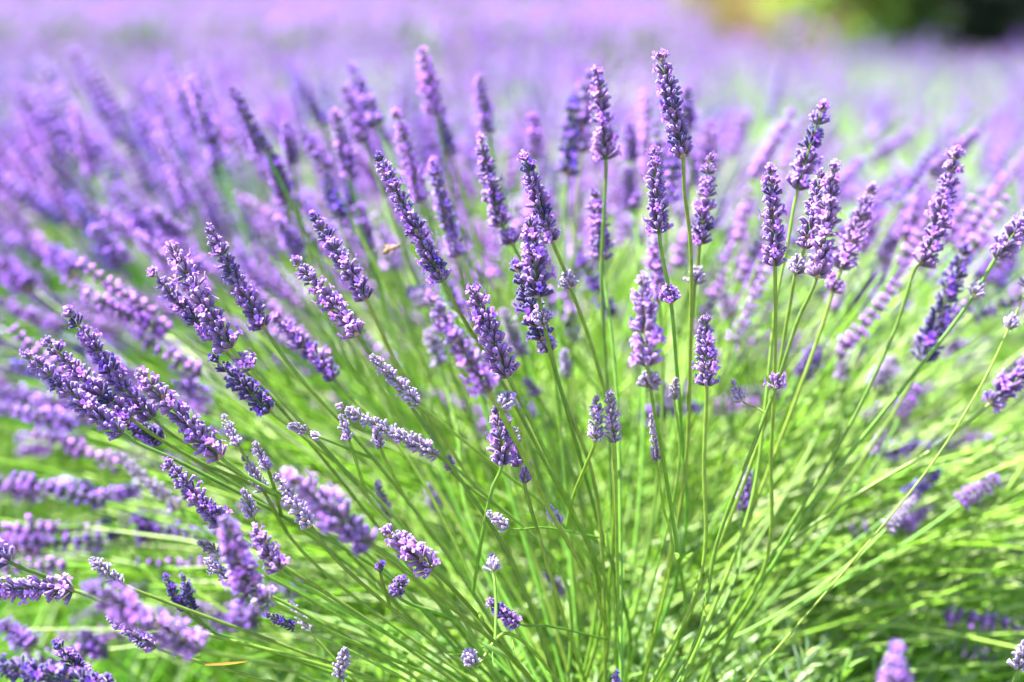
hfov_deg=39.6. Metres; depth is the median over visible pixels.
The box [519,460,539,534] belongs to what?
lavender stalk
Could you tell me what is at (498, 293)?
lavender stalk
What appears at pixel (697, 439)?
lavender stalk
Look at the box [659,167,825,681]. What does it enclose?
lavender stalk
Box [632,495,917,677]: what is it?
lavender stalk
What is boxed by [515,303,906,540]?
lavender stalk
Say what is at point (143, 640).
lavender stalk
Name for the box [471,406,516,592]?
lavender stalk
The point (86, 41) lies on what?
lavender bush
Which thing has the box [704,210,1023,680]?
lavender stalk
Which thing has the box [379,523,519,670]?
lavender stalk
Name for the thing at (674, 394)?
lavender stalk
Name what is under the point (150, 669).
grass
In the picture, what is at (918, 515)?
lavender stalk
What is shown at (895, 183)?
lavender stalk
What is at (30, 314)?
lavender stalk
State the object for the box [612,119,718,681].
lavender stalk
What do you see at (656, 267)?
lavender stalk
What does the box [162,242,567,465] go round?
lavender stalk
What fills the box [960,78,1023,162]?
lavender bush
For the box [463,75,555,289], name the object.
lavender stalk
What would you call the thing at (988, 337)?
lavender stalk
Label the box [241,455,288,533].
lavender stalk
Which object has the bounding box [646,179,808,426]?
lavender stalk
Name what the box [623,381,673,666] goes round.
lavender stalk
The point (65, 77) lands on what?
lavender bush
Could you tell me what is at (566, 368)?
lavender stalk
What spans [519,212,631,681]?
lavender stalk
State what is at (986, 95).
lavender bush
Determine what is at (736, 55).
lavender bush
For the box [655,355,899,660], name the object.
lavender stalk
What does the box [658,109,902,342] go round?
lavender stalk
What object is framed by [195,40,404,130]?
lavender bush
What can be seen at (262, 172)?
lavender stalk
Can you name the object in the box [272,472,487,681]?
lavender stalk
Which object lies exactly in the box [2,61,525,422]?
lavender bush
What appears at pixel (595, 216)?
lavender stalk
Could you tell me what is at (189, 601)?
lavender stalk
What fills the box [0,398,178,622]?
lavender bush
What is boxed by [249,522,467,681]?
lavender stalk
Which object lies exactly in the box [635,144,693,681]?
lavender stalk
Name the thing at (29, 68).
lavender bush
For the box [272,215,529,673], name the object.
lavender stalk
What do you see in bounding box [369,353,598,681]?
lavender stalk
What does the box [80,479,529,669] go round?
lavender stalk
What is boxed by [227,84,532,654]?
lavender stalk
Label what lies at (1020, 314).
lavender stalk
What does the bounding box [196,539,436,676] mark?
lavender stalk
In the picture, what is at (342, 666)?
lavender stalk
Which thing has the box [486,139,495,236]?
lavender stalk
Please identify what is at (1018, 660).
lavender stalk
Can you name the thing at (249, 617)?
lavender stalk
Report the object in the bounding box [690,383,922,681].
lavender stalk
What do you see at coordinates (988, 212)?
lavender stalk
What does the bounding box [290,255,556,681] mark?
lavender stalk
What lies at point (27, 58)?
lavender bush
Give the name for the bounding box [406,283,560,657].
lavender stalk
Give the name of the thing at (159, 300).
lavender stalk
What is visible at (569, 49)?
lavender bush
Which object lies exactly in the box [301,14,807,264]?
lavender bush
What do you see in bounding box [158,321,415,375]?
lavender stalk
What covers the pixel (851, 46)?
lavender bush
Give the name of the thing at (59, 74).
lavender bush
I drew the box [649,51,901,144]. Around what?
lavender bush
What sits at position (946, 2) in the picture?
tree
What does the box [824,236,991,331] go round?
lavender stalk
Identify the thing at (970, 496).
lavender stalk
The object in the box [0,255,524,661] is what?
lavender stalk
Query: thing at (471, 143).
lavender stalk
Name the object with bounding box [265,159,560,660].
lavender stalk
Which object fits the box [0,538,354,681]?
lavender stalk
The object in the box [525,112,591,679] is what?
lavender stalk
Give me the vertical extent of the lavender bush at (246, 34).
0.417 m
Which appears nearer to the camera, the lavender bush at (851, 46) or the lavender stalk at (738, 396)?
the lavender stalk at (738, 396)
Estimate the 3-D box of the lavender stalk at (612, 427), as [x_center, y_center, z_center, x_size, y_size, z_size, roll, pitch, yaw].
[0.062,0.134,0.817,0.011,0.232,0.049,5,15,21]
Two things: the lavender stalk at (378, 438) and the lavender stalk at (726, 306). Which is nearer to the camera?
the lavender stalk at (378, 438)
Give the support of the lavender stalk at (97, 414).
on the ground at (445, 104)
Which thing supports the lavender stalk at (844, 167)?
on the lavender bush at (960, 467)
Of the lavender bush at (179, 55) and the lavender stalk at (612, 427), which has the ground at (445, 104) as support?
the lavender bush at (179, 55)
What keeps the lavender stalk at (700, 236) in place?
attached to the lavender bush at (960, 467)
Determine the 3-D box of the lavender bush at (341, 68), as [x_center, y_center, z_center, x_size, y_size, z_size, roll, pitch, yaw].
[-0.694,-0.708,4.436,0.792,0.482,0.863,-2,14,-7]
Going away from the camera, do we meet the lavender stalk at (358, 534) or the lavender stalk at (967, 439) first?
the lavender stalk at (358, 534)
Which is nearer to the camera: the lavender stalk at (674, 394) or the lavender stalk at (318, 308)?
the lavender stalk at (674, 394)
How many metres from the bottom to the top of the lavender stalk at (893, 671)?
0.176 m
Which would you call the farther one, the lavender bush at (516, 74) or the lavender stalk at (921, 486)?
the lavender bush at (516, 74)
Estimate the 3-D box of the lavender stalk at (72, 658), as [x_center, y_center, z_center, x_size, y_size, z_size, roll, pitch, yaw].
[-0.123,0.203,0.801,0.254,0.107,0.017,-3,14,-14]
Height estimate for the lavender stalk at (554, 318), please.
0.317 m
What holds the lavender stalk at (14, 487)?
on the lavender bush at (960, 467)
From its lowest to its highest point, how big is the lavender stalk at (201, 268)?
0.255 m
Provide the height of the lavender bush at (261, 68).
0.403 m
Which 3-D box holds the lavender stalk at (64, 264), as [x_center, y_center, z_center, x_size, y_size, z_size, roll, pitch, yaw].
[-0.182,0.088,1.010,0.432,0.278,0.025,9,17,33]
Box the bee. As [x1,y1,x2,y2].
[382,242,401,257]
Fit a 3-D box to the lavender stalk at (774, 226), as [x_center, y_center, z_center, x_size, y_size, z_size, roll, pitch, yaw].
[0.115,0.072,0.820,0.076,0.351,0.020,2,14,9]
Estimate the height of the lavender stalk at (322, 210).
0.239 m
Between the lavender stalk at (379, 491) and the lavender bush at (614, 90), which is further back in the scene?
the lavender bush at (614, 90)
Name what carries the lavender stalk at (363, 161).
on the lavender bush at (960, 467)
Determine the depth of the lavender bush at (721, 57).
6.28 m
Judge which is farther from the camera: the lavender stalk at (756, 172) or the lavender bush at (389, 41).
the lavender bush at (389, 41)
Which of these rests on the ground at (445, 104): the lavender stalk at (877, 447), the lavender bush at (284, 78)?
the lavender bush at (284, 78)
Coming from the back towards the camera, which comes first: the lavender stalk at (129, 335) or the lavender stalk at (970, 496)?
the lavender stalk at (129, 335)
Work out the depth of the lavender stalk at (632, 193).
0.98 m
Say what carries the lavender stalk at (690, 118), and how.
on the lavender bush at (960, 467)
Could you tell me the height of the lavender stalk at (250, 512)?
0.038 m
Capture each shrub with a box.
[673,0,732,15]
[754,0,912,82]
[883,0,966,86]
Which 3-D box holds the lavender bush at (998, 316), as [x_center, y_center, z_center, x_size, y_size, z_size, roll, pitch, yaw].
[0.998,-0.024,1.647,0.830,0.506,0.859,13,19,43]
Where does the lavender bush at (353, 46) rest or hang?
on the ground at (445, 104)
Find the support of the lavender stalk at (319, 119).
on the lavender bush at (960, 467)
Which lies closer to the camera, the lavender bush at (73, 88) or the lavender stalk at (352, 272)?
the lavender stalk at (352, 272)
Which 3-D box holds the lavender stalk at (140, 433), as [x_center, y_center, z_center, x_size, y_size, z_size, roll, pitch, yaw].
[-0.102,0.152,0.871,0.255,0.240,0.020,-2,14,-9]
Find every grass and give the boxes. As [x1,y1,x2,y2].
[0,91,1021,681]
[0,289,1023,681]
[38,42,1023,436]
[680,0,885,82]
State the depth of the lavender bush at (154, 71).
5.48 m
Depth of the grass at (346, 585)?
1.32 m
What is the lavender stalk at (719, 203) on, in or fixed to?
on the lavender bush at (960, 467)
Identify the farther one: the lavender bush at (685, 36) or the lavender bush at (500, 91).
the lavender bush at (685, 36)
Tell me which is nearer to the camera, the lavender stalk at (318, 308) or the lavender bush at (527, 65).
the lavender stalk at (318, 308)
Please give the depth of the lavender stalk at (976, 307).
1.25 m
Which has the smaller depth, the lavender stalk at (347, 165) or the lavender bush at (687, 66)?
the lavender stalk at (347, 165)
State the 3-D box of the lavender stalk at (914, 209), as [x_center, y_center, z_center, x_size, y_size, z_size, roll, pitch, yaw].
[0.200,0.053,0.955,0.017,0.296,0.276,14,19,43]
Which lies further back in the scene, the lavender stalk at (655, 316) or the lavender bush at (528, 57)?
the lavender bush at (528, 57)
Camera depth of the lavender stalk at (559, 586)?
0.95 m
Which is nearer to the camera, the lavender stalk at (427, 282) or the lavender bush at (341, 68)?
the lavender stalk at (427, 282)
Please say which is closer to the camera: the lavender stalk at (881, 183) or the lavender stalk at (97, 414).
the lavender stalk at (97, 414)
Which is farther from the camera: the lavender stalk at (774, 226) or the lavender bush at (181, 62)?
the lavender bush at (181, 62)
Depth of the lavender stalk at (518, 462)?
0.81 m
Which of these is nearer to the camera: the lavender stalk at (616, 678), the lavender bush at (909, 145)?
the lavender stalk at (616, 678)
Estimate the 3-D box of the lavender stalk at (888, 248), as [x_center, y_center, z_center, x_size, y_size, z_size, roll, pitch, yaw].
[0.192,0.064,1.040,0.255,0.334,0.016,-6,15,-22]
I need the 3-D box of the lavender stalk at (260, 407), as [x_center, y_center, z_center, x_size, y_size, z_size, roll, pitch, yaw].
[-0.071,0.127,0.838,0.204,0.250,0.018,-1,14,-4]
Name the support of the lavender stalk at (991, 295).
on the lavender bush at (960, 467)
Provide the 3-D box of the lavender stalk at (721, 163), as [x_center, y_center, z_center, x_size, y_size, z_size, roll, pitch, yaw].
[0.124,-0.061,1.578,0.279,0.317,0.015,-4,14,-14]
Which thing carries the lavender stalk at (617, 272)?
on the lavender bush at (960, 467)
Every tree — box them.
[845,0,965,43]
[918,0,1023,89]
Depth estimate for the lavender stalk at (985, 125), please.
1.27 m
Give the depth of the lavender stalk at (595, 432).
0.78 m
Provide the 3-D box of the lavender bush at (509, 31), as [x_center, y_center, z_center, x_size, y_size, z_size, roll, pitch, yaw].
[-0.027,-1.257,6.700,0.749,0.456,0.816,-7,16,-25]
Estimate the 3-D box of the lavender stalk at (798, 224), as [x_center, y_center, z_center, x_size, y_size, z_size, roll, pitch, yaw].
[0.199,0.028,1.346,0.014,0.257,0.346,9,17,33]
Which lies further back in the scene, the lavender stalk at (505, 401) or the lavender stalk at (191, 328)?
the lavender stalk at (191, 328)
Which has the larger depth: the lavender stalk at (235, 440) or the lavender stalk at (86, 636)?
the lavender stalk at (86, 636)
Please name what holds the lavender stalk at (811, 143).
on the lavender bush at (960, 467)
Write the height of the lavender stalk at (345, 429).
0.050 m
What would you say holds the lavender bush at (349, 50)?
on the ground at (445, 104)
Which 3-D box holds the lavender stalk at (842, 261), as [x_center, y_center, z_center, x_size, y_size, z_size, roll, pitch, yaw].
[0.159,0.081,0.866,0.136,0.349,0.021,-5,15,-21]
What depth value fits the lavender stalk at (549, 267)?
1.32 m
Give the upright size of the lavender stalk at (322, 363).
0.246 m
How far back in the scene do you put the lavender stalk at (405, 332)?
1.20 m
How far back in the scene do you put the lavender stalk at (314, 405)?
1.18 m
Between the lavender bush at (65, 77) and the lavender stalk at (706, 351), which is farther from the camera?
the lavender bush at (65, 77)
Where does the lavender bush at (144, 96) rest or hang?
on the ground at (445, 104)
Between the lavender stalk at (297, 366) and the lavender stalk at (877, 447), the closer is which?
the lavender stalk at (877, 447)
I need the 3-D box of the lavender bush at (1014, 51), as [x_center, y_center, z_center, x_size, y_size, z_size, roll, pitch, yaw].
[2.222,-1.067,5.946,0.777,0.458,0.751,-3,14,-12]
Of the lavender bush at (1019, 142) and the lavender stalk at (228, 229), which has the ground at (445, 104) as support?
the lavender bush at (1019, 142)
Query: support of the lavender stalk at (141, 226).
on the lavender bush at (960, 467)
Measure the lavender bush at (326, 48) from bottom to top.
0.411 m
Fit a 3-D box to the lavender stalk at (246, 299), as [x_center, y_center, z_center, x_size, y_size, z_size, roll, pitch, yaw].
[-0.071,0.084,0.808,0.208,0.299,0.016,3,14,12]
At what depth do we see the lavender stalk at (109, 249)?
1.04 m
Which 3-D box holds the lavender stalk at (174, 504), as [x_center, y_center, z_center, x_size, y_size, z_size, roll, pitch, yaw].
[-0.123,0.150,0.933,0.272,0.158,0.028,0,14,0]
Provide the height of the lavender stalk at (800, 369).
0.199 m
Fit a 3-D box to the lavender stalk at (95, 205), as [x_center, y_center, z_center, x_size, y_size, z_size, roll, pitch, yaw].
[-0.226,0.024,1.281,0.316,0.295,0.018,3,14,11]
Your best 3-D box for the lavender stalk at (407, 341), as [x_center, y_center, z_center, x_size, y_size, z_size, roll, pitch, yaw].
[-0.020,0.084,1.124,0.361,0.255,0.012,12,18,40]
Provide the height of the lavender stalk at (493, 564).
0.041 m
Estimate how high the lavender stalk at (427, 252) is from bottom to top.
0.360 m
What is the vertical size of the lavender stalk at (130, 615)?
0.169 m
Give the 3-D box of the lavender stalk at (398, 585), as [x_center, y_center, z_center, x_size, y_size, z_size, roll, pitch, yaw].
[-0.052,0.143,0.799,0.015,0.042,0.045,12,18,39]
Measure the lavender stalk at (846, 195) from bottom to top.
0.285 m
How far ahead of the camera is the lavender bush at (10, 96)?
3.79 m
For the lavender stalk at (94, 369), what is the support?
on the lavender bush at (960, 467)
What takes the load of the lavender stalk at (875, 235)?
on the lavender bush at (960, 467)
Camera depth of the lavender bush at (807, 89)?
3.99 m
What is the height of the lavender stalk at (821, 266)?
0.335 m
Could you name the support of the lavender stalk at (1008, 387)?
on the lavender bush at (960, 467)
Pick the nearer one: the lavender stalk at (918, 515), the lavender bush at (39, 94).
the lavender stalk at (918, 515)
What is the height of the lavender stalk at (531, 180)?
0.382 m
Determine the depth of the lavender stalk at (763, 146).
1.36 m
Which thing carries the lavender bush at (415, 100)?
on the ground at (445, 104)
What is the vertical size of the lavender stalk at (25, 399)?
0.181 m
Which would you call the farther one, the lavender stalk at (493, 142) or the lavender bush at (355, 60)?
the lavender bush at (355, 60)
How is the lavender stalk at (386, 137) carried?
on the lavender bush at (960, 467)
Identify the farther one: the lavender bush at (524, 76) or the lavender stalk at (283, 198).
the lavender bush at (524, 76)
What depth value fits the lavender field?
9.64 m
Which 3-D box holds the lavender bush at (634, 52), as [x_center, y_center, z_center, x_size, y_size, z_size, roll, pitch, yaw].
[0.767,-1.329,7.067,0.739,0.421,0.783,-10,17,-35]
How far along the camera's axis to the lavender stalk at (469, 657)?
0.78 m
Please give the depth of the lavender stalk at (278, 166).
0.98 m
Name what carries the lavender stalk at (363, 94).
on the lavender bush at (960, 467)
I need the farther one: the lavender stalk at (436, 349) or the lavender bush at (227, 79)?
the lavender bush at (227, 79)
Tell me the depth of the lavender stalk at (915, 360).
1.20 m
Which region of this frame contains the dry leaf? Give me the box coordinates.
[204,661,247,665]
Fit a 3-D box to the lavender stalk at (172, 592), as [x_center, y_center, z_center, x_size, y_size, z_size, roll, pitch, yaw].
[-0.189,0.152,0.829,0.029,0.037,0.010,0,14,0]
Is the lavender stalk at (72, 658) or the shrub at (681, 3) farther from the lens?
the shrub at (681, 3)
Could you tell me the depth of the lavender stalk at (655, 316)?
1.35 m
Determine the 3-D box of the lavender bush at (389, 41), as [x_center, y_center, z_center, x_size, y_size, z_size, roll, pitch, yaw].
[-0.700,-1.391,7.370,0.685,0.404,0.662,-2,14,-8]
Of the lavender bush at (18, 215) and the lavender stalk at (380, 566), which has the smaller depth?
the lavender stalk at (380, 566)
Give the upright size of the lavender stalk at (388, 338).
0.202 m
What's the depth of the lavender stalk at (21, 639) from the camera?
0.92 m
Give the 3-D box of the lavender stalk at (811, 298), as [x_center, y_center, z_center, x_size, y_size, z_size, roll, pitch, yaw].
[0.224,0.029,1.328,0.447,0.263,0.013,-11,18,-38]
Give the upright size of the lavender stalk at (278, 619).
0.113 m
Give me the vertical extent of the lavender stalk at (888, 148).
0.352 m
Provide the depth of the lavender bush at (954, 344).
1.34 m
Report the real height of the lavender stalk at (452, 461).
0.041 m
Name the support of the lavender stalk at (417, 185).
on the lavender bush at (960, 467)
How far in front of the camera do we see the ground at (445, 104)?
10.34 m
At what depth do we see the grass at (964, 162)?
4.15 m
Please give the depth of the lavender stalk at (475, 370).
0.70 m
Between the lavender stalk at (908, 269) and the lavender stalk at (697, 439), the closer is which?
the lavender stalk at (697, 439)
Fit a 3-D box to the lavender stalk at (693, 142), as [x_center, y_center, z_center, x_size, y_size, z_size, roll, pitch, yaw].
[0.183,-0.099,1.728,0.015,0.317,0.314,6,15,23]
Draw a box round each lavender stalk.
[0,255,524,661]
[0,297,501,574]
[0,392,425,492]
[0,473,503,644]
[0,532,478,681]
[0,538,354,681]
[0,572,381,681]
[0,616,69,664]
[0,653,115,681]
[6,237,282,364]
[19,348,481,681]
[38,335,469,681]
[43,244,462,661]
[50,638,103,681]
[60,304,493,681]
[65,294,414,473]
[78,627,527,681]
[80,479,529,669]
[81,576,320,681]
[87,201,369,467]
[87,223,513,681]
[89,557,384,681]
[91,326,336,413]
[91,367,594,673]
[99,517,512,680]
[105,615,277,681]
[113,450,500,662]
[119,441,592,678]
[120,207,496,656]
[124,324,577,681]
[125,416,474,677]
[130,510,497,663]
[133,289,334,387]
[134,365,505,681]
[146,205,522,680]
[146,265,501,681]
[153,229,431,358]
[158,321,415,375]
[160,456,457,681]
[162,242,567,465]
[162,572,207,629]
[163,240,497,681]
[172,239,521,678]
[178,85,530,522]
[179,573,211,630]
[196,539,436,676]
[203,557,424,681]
[205,222,529,681]
[207,353,522,681]
[209,604,545,677]
[217,515,445,681]
[220,222,389,343]
[221,414,476,681]
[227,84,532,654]
[237,236,486,443]
[240,488,261,547]
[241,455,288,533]
[247,154,646,681]
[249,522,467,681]
[251,440,282,515]
[260,114,462,354]
[260,132,547,664]
[262,612,412,681]
[263,331,459,650]
[265,110,483,490]
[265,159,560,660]
[265,285,554,442]
[269,311,518,681]
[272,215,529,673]
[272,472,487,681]
[274,357,463,417]
[280,120,511,673]
[281,467,534,681]
[287,422,357,485]
[287,599,359,681]
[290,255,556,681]
[297,78,478,480]
[297,125,531,615]
[308,209,561,681]
[308,431,372,459]
[309,198,377,239]
[313,264,444,422]
[320,171,564,634]
[327,263,638,613]
[328,108,539,681]
[331,233,634,506]
[332,647,351,681]
[335,402,572,681]
[337,414,367,494]
[340,84,544,602]
[345,115,598,493]
[346,60,564,681]
[351,147,602,495]
[351,202,550,649]
[364,305,492,592]
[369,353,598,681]
[371,426,403,494]
[373,124,465,317]
[374,150,602,681]
[374,479,514,681]
[375,560,390,607]
[377,304,628,530]
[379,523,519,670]
[388,192,690,568]
[388,574,454,619]
[391,107,556,638]
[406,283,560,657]
[416,46,567,649]
[416,264,583,561]
[420,118,647,541]
[423,328,551,681]
[423,483,552,680]
[424,289,609,681]
[426,155,572,681]
[433,114,562,660]
[443,454,507,515]
[444,303,579,672]
[453,631,559,681]
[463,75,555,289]
[464,126,651,668]
[464,282,610,681]
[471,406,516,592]
[472,72,584,647]
[475,132,581,679]
[483,552,500,640]
[485,597,606,639]
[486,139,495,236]
[486,510,598,537]
[490,272,596,665]
[496,389,577,555]
[498,307,598,661]
[503,415,586,681]
[509,257,606,681]
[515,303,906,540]
[517,149,616,681]
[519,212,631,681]
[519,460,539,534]
[523,377,593,673]
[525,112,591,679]
[525,189,606,600]
[531,189,895,531]
[542,572,600,667]
[545,243,558,594]
[545,503,572,546]
[554,157,572,564]
[556,89,582,674]
[559,348,607,670]
[563,156,865,548]
[566,395,604,529]
[570,68,601,656]
[573,176,636,284]
[575,109,794,510]
[584,180,862,392]
[585,185,622,681]
[589,65,621,672]
[596,191,631,479]
[598,140,745,303]
[601,389,621,674]
[602,152,673,364]
[602,186,700,498]
[604,127,912,406]
[607,120,639,681]
[607,326,887,474]
[608,129,977,526]
[611,669,621,681]
[612,85,699,662]
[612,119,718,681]
[620,166,645,649]
[623,236,668,664]
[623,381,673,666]
[623,431,996,524]
[624,377,680,681]
[627,169,917,385]
[628,271,686,681]
[631,342,822,665]
[632,304,1023,525]
[632,342,729,649]
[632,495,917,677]
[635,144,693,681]
[637,121,778,500]
[639,413,672,681]
[642,151,717,681]
[643,48,693,681]
[645,290,737,621]
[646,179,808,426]
[650,218,898,477]
[650,312,721,681]
[653,192,932,601]
[654,472,1000,666]
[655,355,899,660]
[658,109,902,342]
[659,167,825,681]
[659,467,942,659]
[662,179,725,522]
[668,98,826,306]
[670,182,926,681]
[671,499,934,674]
[672,158,841,681]
[676,118,704,204]
[677,469,752,681]
[678,213,802,458]
[680,98,830,681]
[680,358,851,644]
[684,162,788,681]
[685,181,879,681]
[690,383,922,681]
[693,203,911,405]
[694,335,993,516]
[696,277,1023,490]
[697,429,887,680]
[700,356,1023,681]
[704,145,965,681]
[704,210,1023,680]
[705,240,971,678]
[707,139,731,199]
[713,216,904,303]
[729,379,764,412]
[741,203,1004,389]
[747,277,1023,681]
[762,114,994,370]
[795,254,942,320]
[804,156,857,215]
[815,255,970,584]
[823,258,945,341]
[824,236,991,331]
[835,172,897,228]
[844,291,1002,330]
[877,640,913,681]
[886,290,945,326]
[1007,640,1023,681]
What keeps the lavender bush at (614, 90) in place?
on the ground at (445, 104)
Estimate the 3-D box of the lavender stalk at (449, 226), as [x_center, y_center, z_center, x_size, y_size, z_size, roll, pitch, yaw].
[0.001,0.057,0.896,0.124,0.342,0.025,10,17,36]
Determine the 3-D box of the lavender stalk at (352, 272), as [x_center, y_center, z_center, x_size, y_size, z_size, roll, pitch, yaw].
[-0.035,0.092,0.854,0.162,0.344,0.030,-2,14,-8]
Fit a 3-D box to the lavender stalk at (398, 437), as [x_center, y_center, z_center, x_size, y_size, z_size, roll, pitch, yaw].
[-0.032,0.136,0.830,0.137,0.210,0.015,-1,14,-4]
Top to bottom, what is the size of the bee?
0.011 m
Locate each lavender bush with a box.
[0,25,117,99]
[0,34,49,98]
[0,40,703,659]
[0,52,43,101]
[0,56,78,168]
[0,57,1023,681]
[0,60,122,311]
[0,67,112,181]
[0,67,484,589]
[0,72,90,146]
[0,88,200,413]
[0,255,49,475]
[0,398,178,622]
[1,35,195,173]
[2,31,128,111]
[2,41,73,126]
[2,43,87,137]
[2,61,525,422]
[7,46,460,287]
[8,54,182,159]
[9,23,419,205]
[26,51,176,135]
[30,28,142,99]
[53,34,221,115]
[81,57,348,182]
[105,33,287,116]
[113,24,275,95]
[131,62,342,170]
[139,25,291,80]
[171,35,409,155]
[177,28,294,95]
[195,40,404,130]
[212,69,994,451]
[214,53,379,107]
[229,44,852,308]
[241,41,395,99]
[252,51,398,98]
[272,29,419,93]
[274,36,413,88]
[287,24,419,74]
[297,12,738,226]
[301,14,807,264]
[304,72,815,282]
[320,35,437,81]
[408,40,619,158]
[414,63,692,190]
[420,45,626,171]
[420,64,651,173]
[429,25,586,91]
[433,40,569,141]
[436,33,588,120]
[441,20,588,94]
[458,52,626,142]
[497,33,622,110]
[589,31,720,97]
[610,18,761,77]
[624,37,801,104]
[626,42,823,117]
[629,22,797,91]
[631,107,1023,613]
[638,32,878,137]
[643,33,804,96]
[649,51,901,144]
[653,51,932,167]
[695,52,1017,189]
[716,64,1023,290]
[727,97,1023,525]
[778,32,910,83]
[804,37,987,116]
[808,36,950,94]
[809,25,1001,104]
[851,43,1023,140]
[895,205,1023,488]
[896,47,1023,146]
[919,64,1023,171]
[938,103,1023,492]
[941,30,1023,103]
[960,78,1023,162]
[983,45,1023,138]
[989,182,1023,334]
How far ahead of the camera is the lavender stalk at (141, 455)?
1.12 m
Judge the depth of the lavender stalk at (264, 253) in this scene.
1.24 m
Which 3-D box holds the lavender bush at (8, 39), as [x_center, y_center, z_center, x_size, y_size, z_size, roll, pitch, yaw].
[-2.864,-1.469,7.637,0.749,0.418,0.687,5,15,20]
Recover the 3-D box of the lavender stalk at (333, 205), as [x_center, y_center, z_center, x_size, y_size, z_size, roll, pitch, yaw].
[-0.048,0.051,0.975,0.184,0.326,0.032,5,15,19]
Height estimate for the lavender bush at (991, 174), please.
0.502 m
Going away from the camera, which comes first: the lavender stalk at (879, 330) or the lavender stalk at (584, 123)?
the lavender stalk at (584, 123)
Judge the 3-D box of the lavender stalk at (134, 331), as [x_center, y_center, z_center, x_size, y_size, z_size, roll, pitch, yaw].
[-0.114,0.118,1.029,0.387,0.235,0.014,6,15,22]
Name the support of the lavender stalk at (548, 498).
on the lavender bush at (960, 467)
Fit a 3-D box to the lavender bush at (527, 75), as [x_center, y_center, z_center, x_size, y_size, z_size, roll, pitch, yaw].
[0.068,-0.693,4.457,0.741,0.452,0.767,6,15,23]
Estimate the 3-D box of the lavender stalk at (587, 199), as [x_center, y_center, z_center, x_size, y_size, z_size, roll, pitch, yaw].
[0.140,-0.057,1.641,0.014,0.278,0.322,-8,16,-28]
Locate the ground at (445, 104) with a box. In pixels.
[3,0,942,671]
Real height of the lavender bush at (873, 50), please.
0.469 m
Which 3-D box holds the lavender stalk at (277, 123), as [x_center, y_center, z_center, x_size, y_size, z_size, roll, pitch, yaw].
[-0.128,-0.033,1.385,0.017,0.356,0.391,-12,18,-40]
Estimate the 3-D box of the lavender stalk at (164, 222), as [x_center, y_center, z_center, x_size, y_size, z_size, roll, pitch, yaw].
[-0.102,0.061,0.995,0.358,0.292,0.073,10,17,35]
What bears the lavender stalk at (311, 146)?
on the lavender bush at (960, 467)
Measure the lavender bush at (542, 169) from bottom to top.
0.540 m
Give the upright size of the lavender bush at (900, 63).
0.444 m
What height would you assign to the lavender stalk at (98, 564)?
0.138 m
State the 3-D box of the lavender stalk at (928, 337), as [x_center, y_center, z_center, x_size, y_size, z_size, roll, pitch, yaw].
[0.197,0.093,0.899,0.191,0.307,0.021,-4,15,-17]
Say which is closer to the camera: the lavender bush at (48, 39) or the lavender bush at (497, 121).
the lavender bush at (497, 121)
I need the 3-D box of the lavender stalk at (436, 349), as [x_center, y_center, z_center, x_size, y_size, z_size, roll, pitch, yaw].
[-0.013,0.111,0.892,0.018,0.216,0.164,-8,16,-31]
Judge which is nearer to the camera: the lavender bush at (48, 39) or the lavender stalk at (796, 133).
the lavender stalk at (796, 133)
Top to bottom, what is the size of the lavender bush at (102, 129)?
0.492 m
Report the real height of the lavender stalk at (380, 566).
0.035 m
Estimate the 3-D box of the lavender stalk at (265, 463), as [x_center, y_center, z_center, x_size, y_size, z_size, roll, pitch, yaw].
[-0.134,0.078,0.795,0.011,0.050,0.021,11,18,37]
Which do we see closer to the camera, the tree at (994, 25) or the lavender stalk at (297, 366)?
the lavender stalk at (297, 366)
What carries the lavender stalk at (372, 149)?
on the lavender bush at (960, 467)
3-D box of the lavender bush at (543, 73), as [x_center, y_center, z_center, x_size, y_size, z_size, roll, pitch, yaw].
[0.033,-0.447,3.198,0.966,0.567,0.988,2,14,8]
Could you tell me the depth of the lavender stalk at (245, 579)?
0.70 m
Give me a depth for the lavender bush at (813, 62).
4.85 m
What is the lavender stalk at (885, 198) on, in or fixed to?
on the lavender bush at (960, 467)
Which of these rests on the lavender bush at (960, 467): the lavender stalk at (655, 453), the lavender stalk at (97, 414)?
the lavender stalk at (655, 453)
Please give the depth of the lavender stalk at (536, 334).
0.80 m
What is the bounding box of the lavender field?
[0,0,833,98]
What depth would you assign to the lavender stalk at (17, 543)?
0.98 m
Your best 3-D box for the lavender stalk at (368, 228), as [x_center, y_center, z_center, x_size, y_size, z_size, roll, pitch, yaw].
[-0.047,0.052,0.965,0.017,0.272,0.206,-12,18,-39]
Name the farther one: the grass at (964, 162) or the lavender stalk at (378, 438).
the grass at (964, 162)
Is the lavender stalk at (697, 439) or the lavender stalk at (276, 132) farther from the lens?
the lavender stalk at (276, 132)
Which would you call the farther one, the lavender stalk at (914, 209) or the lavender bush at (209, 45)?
the lavender bush at (209, 45)
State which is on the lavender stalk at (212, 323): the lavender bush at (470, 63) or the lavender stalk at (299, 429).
the lavender stalk at (299, 429)
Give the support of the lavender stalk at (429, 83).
on the lavender bush at (960, 467)
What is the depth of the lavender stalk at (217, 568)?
0.80 m
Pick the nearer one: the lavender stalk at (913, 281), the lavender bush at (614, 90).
the lavender stalk at (913, 281)
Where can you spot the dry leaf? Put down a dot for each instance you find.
(223, 663)
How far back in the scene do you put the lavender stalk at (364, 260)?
1.23 m
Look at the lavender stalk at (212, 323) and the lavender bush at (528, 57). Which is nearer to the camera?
the lavender stalk at (212, 323)
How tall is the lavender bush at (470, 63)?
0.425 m
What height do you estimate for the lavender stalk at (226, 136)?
0.397 m
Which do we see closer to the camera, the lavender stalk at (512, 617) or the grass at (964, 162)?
the lavender stalk at (512, 617)
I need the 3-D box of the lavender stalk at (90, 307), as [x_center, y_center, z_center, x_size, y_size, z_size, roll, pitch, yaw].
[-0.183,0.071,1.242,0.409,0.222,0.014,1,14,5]

